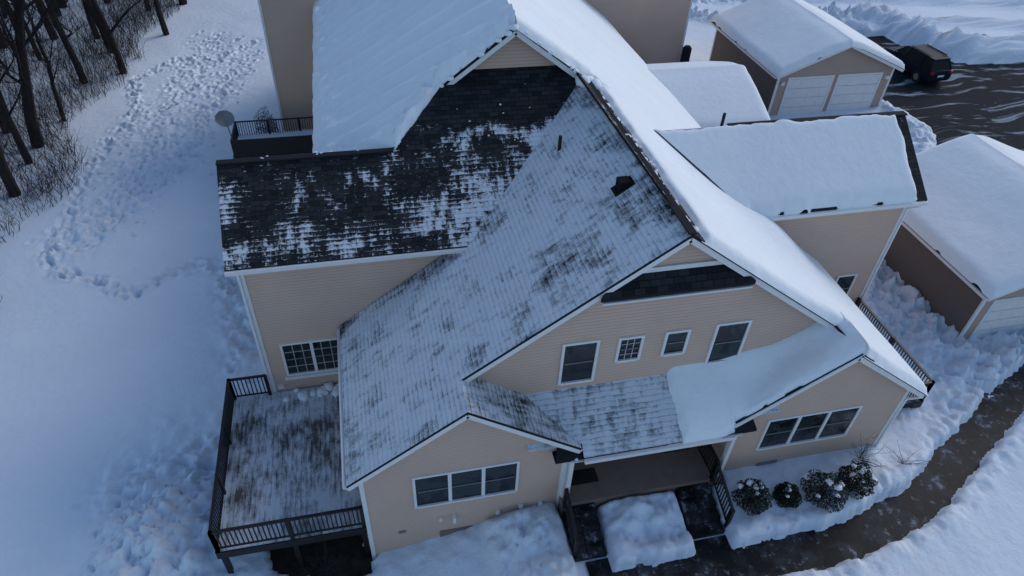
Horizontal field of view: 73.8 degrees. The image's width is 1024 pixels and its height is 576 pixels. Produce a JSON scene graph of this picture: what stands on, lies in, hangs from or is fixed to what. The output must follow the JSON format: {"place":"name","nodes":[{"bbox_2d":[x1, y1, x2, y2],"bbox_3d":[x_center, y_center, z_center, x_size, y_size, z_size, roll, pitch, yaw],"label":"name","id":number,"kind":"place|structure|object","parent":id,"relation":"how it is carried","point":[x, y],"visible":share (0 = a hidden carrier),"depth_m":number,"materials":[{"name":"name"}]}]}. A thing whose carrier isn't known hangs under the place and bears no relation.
{"place":"outdoors","nodes":[
{"label":"outdoors","id":0,"kind":"place"},
{"bbox_2d":[224,443,372,575],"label":"bare soil","id":1,"kind":"structure","parent":0,"point":[284,560],"depth_m":20.77,"materials":[{"name":"brown soil"}]},
{"bbox_2d":[296,543,348,575],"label":"bare bush","id":2,"kind":"object","parent":1,"relation":"on","point":[325,567],"visible":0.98,"depth_m":20.34,"materials":[{"name":"brown plant"}]},
{"bbox_2d":[0,0,1023,575],"bbox_3d":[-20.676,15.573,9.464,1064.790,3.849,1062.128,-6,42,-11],"label":"snow ground","id":3,"kind":"structure","parent":0,"point":[128,346],"depth_m":26.17,"materials":[{"name":"white snow"}]},
{"bbox_2d":[0,0,10,133],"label":"bare tree","id":4,"kind":"object","parent":3,"relation":"on","point":[1,114],"visible":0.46,"depth_m":38.44,"materials":[{"name":"brown plant"}]},
{"bbox_2d":[0,0,14,27],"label":"bare tree","id":5,"kind":"object","parent":3,"relation":"on","point":[9,12],"visible":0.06,"depth_m":47.84,"materials":[{"name":"brown plant"}]},
{"bbox_2d":[0,0,24,197],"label":"bare tree","id":6,"kind":"object","parent":3,"relation":"on","point":[3,172],"visible":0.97,"depth_m":33.45,"materials":[{"name":"brown plant"}]},
{"bbox_2d":[0,1,32,57],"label":"bare tree","id":7,"kind":"object","parent":3,"relation":"on","point":[4,29],"visible":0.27,"depth_m":40.62,"materials":[{"name":"brown plant"}]},
{"bbox_2d":[2,0,41,60],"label":"bare tree","id":8,"kind":"object","parent":3,"relation":"on","point":[32,42],"visible":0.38,"depth_m":45.22,"materials":[{"name":"brown plant"}]},
{"bbox_2d":[0,0,44,164],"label":"bare tree","id":9,"kind":"object","parent":3,"relation":"on","point":[13,129],"visible":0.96,"depth_m":34.26,"materials":[{"name":"brown plant"}]},
{"bbox_2d":[0,0,68,148],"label":"bare tree","id":10,"kind":"object","parent":3,"relation":"on","point":[29,108],"visible":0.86,"depth_m":34.60,"materials":[{"name":"brown plant"}]},
{"bbox_2d":[0,0,69,121],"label":"bare tree","id":11,"kind":"object","parent":3,"relation":"on","point":[49,70],"visible":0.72,"depth_m":37.87,"materials":[{"name":"brown plant"}]},
{"bbox_2d":[36,1,57,39],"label":"bare tree","id":12,"kind":"object","parent":3,"relation":"on","point":[45,19],"visible":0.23,"depth_m":48.35,"materials":[{"name":"brown plant"}]},
{"bbox_2d":[25,0,95,83],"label":"bare tree","id":13,"kind":"object","parent":3,"relation":"on","point":[73,57],"visible":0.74,"depth_m":41.64,"materials":[{"name":"brown plant"}]},
{"bbox_2d":[57,0,66,7],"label":"bare tree","id":14,"kind":"object","parent":3,"relation":"on","point":[61,2],"visible":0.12,"depth_m":53.27,"materials":[{"name":"brown plant"}]},
{"bbox_2d":[82,2,99,38],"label":"bare tree","id":15,"kind":"object","parent":3,"relation":"on","point":[93,26],"visible":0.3,"depth_m":48.88,"materials":[{"name":"brown plant"}]},
{"bbox_2d":[0,0,182,301],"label":"woodland brush","id":16,"kind":"object","parent":3,"relation":"on","point":[87,72],"visible":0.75,"depth_m":42.19,"materials":[{"name":"brown plant"}]},
{"bbox_2d":[82,0,112,52],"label":"bare tree","id":17,"kind":"object","parent":3,"relation":"on","point":[92,12],"visible":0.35,"depth_m":46.17,"materials":[{"name":"brown plant"}]},
{"bbox_2d":[83,0,141,73],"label":"bare tree","id":18,"kind":"object","parent":3,"relation":"on","point":[109,34],"visible":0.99,"depth_m":42.91,"materials":[{"name":"brown plant"}]},
{"bbox_2d":[153,0,168,35],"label":"bare tree","id":19,"kind":"object","parent":3,"relation":"on","point":[163,25],"visible":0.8,"depth_m":49.65,"materials":[{"name":"brown plant"}]},
{"bbox_2d":[178,0,186,4],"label":"bare tree","id":20,"kind":"object","parent":3,"relation":"on","point":[184,2],"depth_m":55.02,"materials":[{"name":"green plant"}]},
{"bbox_2d":[253,107,279,133],"bbox_3d":[-13.627,-8.831,38.001,1.299,2.659,1.474,-6,42,-11],"label":"conical evergreen","id":21,"kind":"object","parent":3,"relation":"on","point":[264,116],"visible":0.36,"depth_m":37.60,"materials":[{"name":"green plant"}]},
{"bbox_2d":[230,116,312,158],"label":"wooden deck","id":22,"kind":"structure","parent":3,"relation":"on","point":[273,143],"depth_m":34.83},
{"bbox_2d":[215,110,234,135],"bbox_3d":[-14.394,-7.955,34.604,0.756,2.041,0.721,10,41,8],"label":"satellite dish","id":23,"kind":"object","parent":22,"relation":"on","point":[224,118],"visible":0.97,"depth_m":34.20,"materials":[{"name":"grey metal"}]},
{"bbox_2d":[207,374,370,573],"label":"wooden deck","id":24,"kind":"structure","parent":3,"relation":"on","point":[279,484],"depth_m":20.75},
{"bbox_2d":[244,0,906,556],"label":"siding walls","id":25,"kind":"structure","parent":3,"relation":"on","point":[290,306],"depth_m":20.53,"materials":[{"name":"beige plastic"}]},
{"bbox_2d":[440,525,472,536],"bbox_3d":[-1.696,7.505,20.845,1.000,0.600,0.025,-6,42,-11],"label":"foundation panel","id":26,"kind":"object","parent":25,"relation":"attached to","point":[446,532],"visible":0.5,"depth_m":20.68,"materials":[{"name":"concrete"}]},
{"bbox_2d":[224,0,927,559],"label":"white trim","id":27,"kind":"structure","parent":25,"relation":"attached to","point":[650,268],"depth_m":19.57,"materials":[{"name":"white wood"}]},
{"bbox_2d":[216,85,468,269],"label":"roof front facing slope","id":28,"kind":"structure","parent":27,"relation":"on","point":[405,195],"depth_m":20.15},
{"bbox_2d":[224,145,466,271],"bbox_3d":[-5.097,-3.488,20.361,6.970,3.432,4.272,-6,42,-11],"label":"roof front facing slope edge","id":29,"kind":"object","parent":27,"relation":"on","point":[344,258],"visible":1,"depth_m":19.84,"materials":[{"name":"white"}]},
{"bbox_2d":[340,260,467,485],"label":"roof","id":30,"kind":"structure","parent":27,"relation":"on","point":[402,389],"depth_m":18.94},
{"bbox_2d":[346,412,467,487],"bbox_3d":[-3.318,2.156,19.357,3.180,2.406,6.030,-6,42,-11],"label":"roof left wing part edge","id":31,"kind":"object","parent":27,"relation":"on","point":[410,448],"visible":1,"depth_m":17.13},
{"bbox_2d":[462,356,498,380],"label":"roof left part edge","id":32,"kind":"object","parent":31,"relation":"on","point":[481,368],"visible":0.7,"depth_m":17.31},
{"bbox_2d":[312,0,515,152],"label":"snow rear left slope","id":33,"kind":"structure","parent":27,"relation":"on","point":[382,69],"depth_m":23.74,"materials":[{"name":"white snow"}]},
{"bbox_2d":[398,30,510,145],"bbox_3d":[-5.799,-13.523,30.555,6.660,4.995,27.315,-6,42,-11],"label":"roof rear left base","id":34,"kind":"object","parent":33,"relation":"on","point":[433,96],"visible":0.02,"depth_m":20.98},
{"bbox_2d":[401,30,513,141],"bbox_3d":[-5.801,-13.485,30.588,6.660,5.095,27.315,-6,42,-11],"label":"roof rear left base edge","id":35,"kind":"object","parent":34,"relation":"on","point":[473,61],"visible":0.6,"depth_m":21.10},
{"bbox_2d":[436,246,498,379],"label":"roof","id":36,"kind":"structure","parent":27,"relation":"on","point":[475,347],"depth_m":18.79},
{"bbox_2d":[260,23,698,401],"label":"snow clumps","id":37,"kind":"object","parent":27,"relation":"on","point":[325,389],"visible":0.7,"depth_m":21.84,"materials":[{"name":"white snow"}]},
{"bbox_2d":[461,377,580,447],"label":"roof wing right slope","id":38,"kind":"structure","parent":27,"relation":"on","point":[493,401],"depth_m":17.96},
{"bbox_2d":[468,412,581,449],"bbox_3d":[0.275,3.317,18.232,3.160,2.391,1.350,-6,42,-11],"label":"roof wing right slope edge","id":39,"kind":"object","parent":27,"relation":"attached to","point":[519,429],"visible":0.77,"depth_m":17.65,"materials":[{"name":"white wood"}]},
{"bbox_2d":[524,387,581,451],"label":"porch roof side","id":40,"kind":"structure","parent":27,"relation":"on","point":[558,407],"depth_m":18.91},
{"bbox_2d":[216,75,907,234],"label":"ridge caps","id":41,"kind":"object","parent":27,"relation":"on","point":[687,225],"visible":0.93,"depth_m":20.08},
{"bbox_2d":[279,273,862,508],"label":"window frames","id":42,"kind":"structure","parent":27,"relation":"on","point":[616,360],"depth_m":19.40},
{"bbox_2d":[285,339,639,372],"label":"window muntins","id":43,"kind":"object","parent":42,"relation":"attached to","point":[324,362],"depth_m":22.43,"materials":[{"name":"white plastic"}]},
{"bbox_2d":[287,288,850,492],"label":"window sashes","id":44,"kind":"object","parent":42,"relation":"in","point":[585,362],"depth_m":19.29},
{"bbox_2d":[282,276,858,505],"bbox_3d":[3.450,1.806,21.227,20.950,4.700,5.740,-6,42,-11],"label":"window glass","id":45,"kind":"object","parent":42,"relation":"in","point":[586,352],"visible":0.88,"depth_m":19.43,"materials":[{"name":"black glass"}]},
{"bbox_2d":[469,86,690,355],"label":"roof left main slope","id":46,"kind":"structure","parent":27,"relation":"on","point":[564,230],"depth_m":18.46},
{"bbox_2d":[447,65,576,244],"bbox_3d":[0.488,-4.300,21.423,4.510,3.511,4.502,-6,42,-11],"label":"roof","id":47,"kind":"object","parent":46,"relation":"on","point":[490,166],"visible":0.88,"depth_m":21.43,"materials":[{"name":"black"}]},
{"bbox_2d":[610,175,634,196],"bbox_3d":[2.943,-2.713,18.117,0.518,0.402,0.400,-6,42,-11],"label":"box vent","id":48,"kind":"object","parent":46,"relation":"on","point":[622,184],"visible":0.96,"depth_m":18.00,"materials":[{"name":"black metal"}]},
{"bbox_2d":[557,113,726,150],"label":"vent pipes","id":49,"kind":"object","parent":46,"relation":"on","point":[560,136],"visible":0.83,"depth_m":20.64,"materials":[{"name":"metal"}]},
{"bbox_2d":[499,235,692,357],"bbox_3d":[1.004,-2.582,19.741,4.510,3.370,8.790,-6,42,-11],"label":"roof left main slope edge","id":50,"kind":"object","parent":27,"relation":"on","point":[600,293],"visible":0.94,"depth_m":16.49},
{"bbox_2d":[573,374,734,457],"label":"porch roof","id":51,"kind":"structure","parent":27,"relation":"on","point":[626,415],"depth_m":19.22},
{"bbox_2d":[552,419,756,463],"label":"eave returns","id":52,"kind":"object","parent":27,"relation":"on","point":[560,455],"visible":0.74,"depth_m":18.93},
{"bbox_2d":[581,433,734,459],"bbox_3d":[4.067,3.518,19.412,4.540,1.350,1.500,-6,42,-11],"label":"porch roof edge","id":53,"kind":"object","parent":27,"relation":"on","point":[630,450],"visible":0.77,"depth_m":19.07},
{"bbox_2d":[601,277,755,302],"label":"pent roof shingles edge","id":54,"kind":"object","parent":27,"relation":"on","point":[675,292],"visible":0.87,"depth_m":16.87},
{"bbox_2d":[601,264,755,299],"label":"pent roof shingles","id":55,"kind":"object","parent":27,"relation":"on","point":[679,279],"visible":0.91,"depth_m":16.87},
{"bbox_2d":[761,405,779,414],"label":"porch roof side","id":56,"kind":"structure","parent":27,"relation":"on","point":[776,409],"depth_m":19.98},
{"bbox_2d":[735,355,861,425],"bbox_3d":[7.890,2.454,19.686,3.160,2.391,1.350,-6,42,-11],"label":"roof wing left slope edge","id":57,"kind":"object","parent":27,"relation":"on","point":[797,390],"visible":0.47,"depth_m":19.18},
{"bbox_2d":[736,354,862,422],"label":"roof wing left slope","id":58,"kind":"structure","parent":27,"relation":"on","point":[766,405],"depth_m":19.22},
{"bbox_2d":[666,312,865,445],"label":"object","id":59,"kind":"object","parent":58,"relation":"on","point":[715,400],"visible":0.99,"depth_m":19.48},
{"bbox_2d":[778,115,927,214],"bbox_3d":[10.674,-4.211,23.117,6.970,1.966,2.520,-6,42,-11],"label":"roof right wing base","id":60,"kind":"object","parent":27,"relation":"on","point":[912,159],"visible":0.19,"depth_m":23.68,"materials":[{"name":"black"}]},
{"bbox_2d":[727,114,922,216],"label":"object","id":61,"kind":"structure","parent":60,"relation":"on","point":[787,167],"depth_m":22.81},
{"bbox_2d":[780,200,926,214],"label":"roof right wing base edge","id":62,"kind":"object","parent":27,"relation":"on","point":[836,209],"visible":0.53,"depth_m":22.76,"materials":[{"name":"black"}]},
{"bbox_2d":[862,354,924,394],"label":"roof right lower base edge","id":63,"kind":"object","parent":27,"relation":"on","point":[888,372],"visible":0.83,"depth_m":19.50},
{"bbox_3d":[7.343,-9.009,32.753,3.180,2.305,35.550,-6,42,-11],"label":"lower base of the right roof","id":64,"kind":"object","parent":27,"relation":"on","visible":0},
{"bbox_2d":[598,90,862,353],"bbox_3d":[3.241,-10.896,29.887,5.480,3.973,35.550,-6,42,-11],"label":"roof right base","id":65,"kind":"object","parent":64,"relation":"on","point":[698,234],"visible":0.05,"depth_m":18.21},
{"bbox_2d":[508,3,671,203],"bbox_3d":[-0.574,-12.940,27.682,2.340,1.696,34.500,-6,42,-11],"label":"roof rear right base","id":66,"kind":"object","parent":65,"relation":"on","point":[599,101],"visible":0.2,"depth_m":20.02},
{"bbox_2d":[508,0,590,75],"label":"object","id":67,"kind":"structure","parent":66,"relation":"on","point":[536,20],"depth_m":22.11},
{"bbox_2d":[660,128,708,177],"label":"roof right wing","id":68,"kind":"structure","parent":65,"relation":"on","point":[681,153],"depth_m":22.30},
{"bbox_2d":[654,126,743,205],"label":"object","id":69,"kind":"structure","parent":68,"relation":"on","point":[708,151],"depth_m":22.16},
{"bbox_2d":[692,235,845,335],"bbox_3d":[3.239,-10.858,29.919,5.480,4.073,35.550,-6,42,-11],"label":"roof right base edge","id":70,"kind":"object","parent":65,"relation":"on","point":[701,240],"visible":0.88,"depth_m":17.38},
{"bbox_2d":[517,30,673,206],"bbox_3d":[-0.576,-12.902,27.715,2.340,1.796,34.500,-6,42,-11],"label":"roof edge trim","id":71,"kind":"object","parent":70,"relation":"on","point":[617,130],"visible":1,"depth_m":19.81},
{"bbox_2d":[541,0,842,325],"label":"snow right slope","id":72,"kind":"structure","parent":70,"relation":"on","point":[744,237],"depth_m":20.64,"materials":[{"name":"white snow"}]},
{"bbox_2d":[578,0,927,395],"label":"snow right slope","id":73,"kind":"structure","parent":64,"relation":"on","point":[881,351],"depth_m":22.16,"materials":[{"name":"white snow"}]},
{"bbox_2d":[399,460,776,533],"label":"foundation vents","id":74,"kind":"object","parent":25,"relation":"attached to","point":[758,464],"visible":1,"depth_m":22.06,"materials":[{"name":"grey metal"}]},
{"bbox_2d":[680,45,691,61],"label":"utility meter","id":75,"kind":"object","parent":25,"relation":"attached to","point":[686,53],"visible":0.83,"depth_m":45.70,"materials":[{"name":"black metal"}]},
{"bbox_2d":[558,445,721,517],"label":"porch floor","id":76,"kind":"structure","parent":3,"relation":"on","point":[653,473],"depth_m":21.35,"materials":[{"name":"brown wood"}]},
{"bbox_2d":[571,447,689,485],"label":"door mats","id":77,"kind":"object","parent":76,"relation":"on","point":[584,476],"depth_m":21.22,"materials":[{"name":"rubber"}]},
{"bbox_2d":[565,436,736,501],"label":"porch columns","id":78,"kind":"structure","parent":76,"relation":"on","point":[727,452],"depth_m":20.29,"materials":[{"name":"white wood"}]},
{"bbox_2d":[562,482,724,561],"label":"front steps","id":79,"kind":"structure","parent":3,"relation":"on","point":[697,504],"depth_m":20.65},
{"bbox_2d":[562,444,735,557],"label":"step railings","id":80,"kind":"object","parent":79,"relation":"on","point":[715,470],"visible":0.84,"depth_m":20.53,"materials":[{"name":"black metal"}]},
{"bbox_2d":[646,61,769,127],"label":"snow-covered roof","id":81,"kind":"structure","parent":3,"relation":"on","point":[707,93],"depth_m":35.86,"materials":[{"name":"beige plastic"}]},
{"bbox_2d":[731,478,772,515],"bbox_3d":[7.315,6.348,20.819,1.221,1.033,1.213,-6,42,-11],"label":"evergreen shrub","id":82,"kind":"object","parent":3,"relation":"on","point":[754,485],"visible":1,"depth_m":20.65,"materials":[{"name":"green plant"}]},
{"bbox_2d":[772,481,802,507],"bbox_3d":[8.470,6.396,21.052,0.874,0.711,0.867,-6,42,-11],"label":"evergreen shrub","id":83,"kind":"object","parent":3,"relation":"on","point":[785,489],"visible":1,"depth_m":20.90,"materials":[{"name":"green plant"}]},
{"bbox_2d":[585,363,1023,575],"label":"walkway","id":84,"kind":"structure","parent":3,"relation":"on","point":[926,496],"depth_m":21.05,"materials":[{"name":"grey asphalt"}]},
{"bbox_2d":[709,0,904,115],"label":"garage","id":85,"kind":"structure","parent":3,"relation":"on","point":[796,56],"depth_m":41.19,"materials":[{"name":"plastic"}]},
{"bbox_2d":[779,74,880,114],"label":"overhead doors","id":86,"kind":"structure","parent":85,"relation":"in","point":[854,88],"depth_m":41.32,"materials":[{"name":"white metal"}]},
{"bbox_2d":[800,469,849,512],"bbox_3d":[9.633,6.247,21.028,1.422,1.201,1.467,-6,42,-11],"label":"evergreen shrub","id":87,"kind":"object","parent":3,"relation":"on","point":[820,493],"visible":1,"depth_m":20.86,"materials":[{"name":"green plant"}]},
{"bbox_2d":[838,460,877,499],"bbox_3d":[10.776,6.009,21.363,1.220,1.036,1.260,-6,42,-11],"label":"evergreen shrub","id":88,"kind":"object","parent":3,"relation":"on","point":[853,468],"visible":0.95,"depth_m":21.19,"materials":[{"name":"green plant"}]},
{"bbox_2d":[846,433,895,479],"bbox_3d":[11.433,5.251,22.027,1.668,1.094,2.043,-6,42,-11],"label":"bare bush","id":89,"kind":"object","parent":3,"relation":"on","point":[862,459],"visible":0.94,"depth_m":22.13,"materials":[{"name":"brown plant"}]},
{"bbox_2d":[855,297,934,408],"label":"railing","id":90,"kind":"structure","parent":3,"relation":"on","point":[918,403],"depth_m":24.58,"materials":[{"name":"black metal"}]},
{"bbox_2d":[889,445,935,465],"bbox_3d":[12.913,5.446,22.216,1.582,0.731,1.056,14,42,12],"label":"bare bush","id":91,"kind":"object","parent":3,"relation":"on","point":[901,461],"visible":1,"depth_m":22.20,"materials":[{"name":"brown plant"}]},
{"bbox_2d":[884,134,1023,340],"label":"garage","id":92,"kind":"structure","parent":3,"relation":"on","point":[954,255],"depth_m":27.56,"materials":[{"name":"plastic"}]},
{"bbox_2d":[973,298,1023,338],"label":"overhead door","id":93,"kind":"structure","parent":92,"relation":"in","point":[996,319],"depth_m":26.84,"materials":[{"name":"white metal"}]},
{"bbox_2d":[866,36,1023,150],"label":"driveway asphalt","id":94,"kind":"structure","parent":0,"point":[964,99],"depth_m":44.84,"materials":[{"name":"grey asphalt"}]},
{"bbox_2d":[883,44,952,81],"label":"parked car","id":95,"kind":"object","parent":94,"relation":"on","point":[927,63],"visible":0.77,"depth_m":46.22,"materials":[{"name":"black paint"}]}
]}

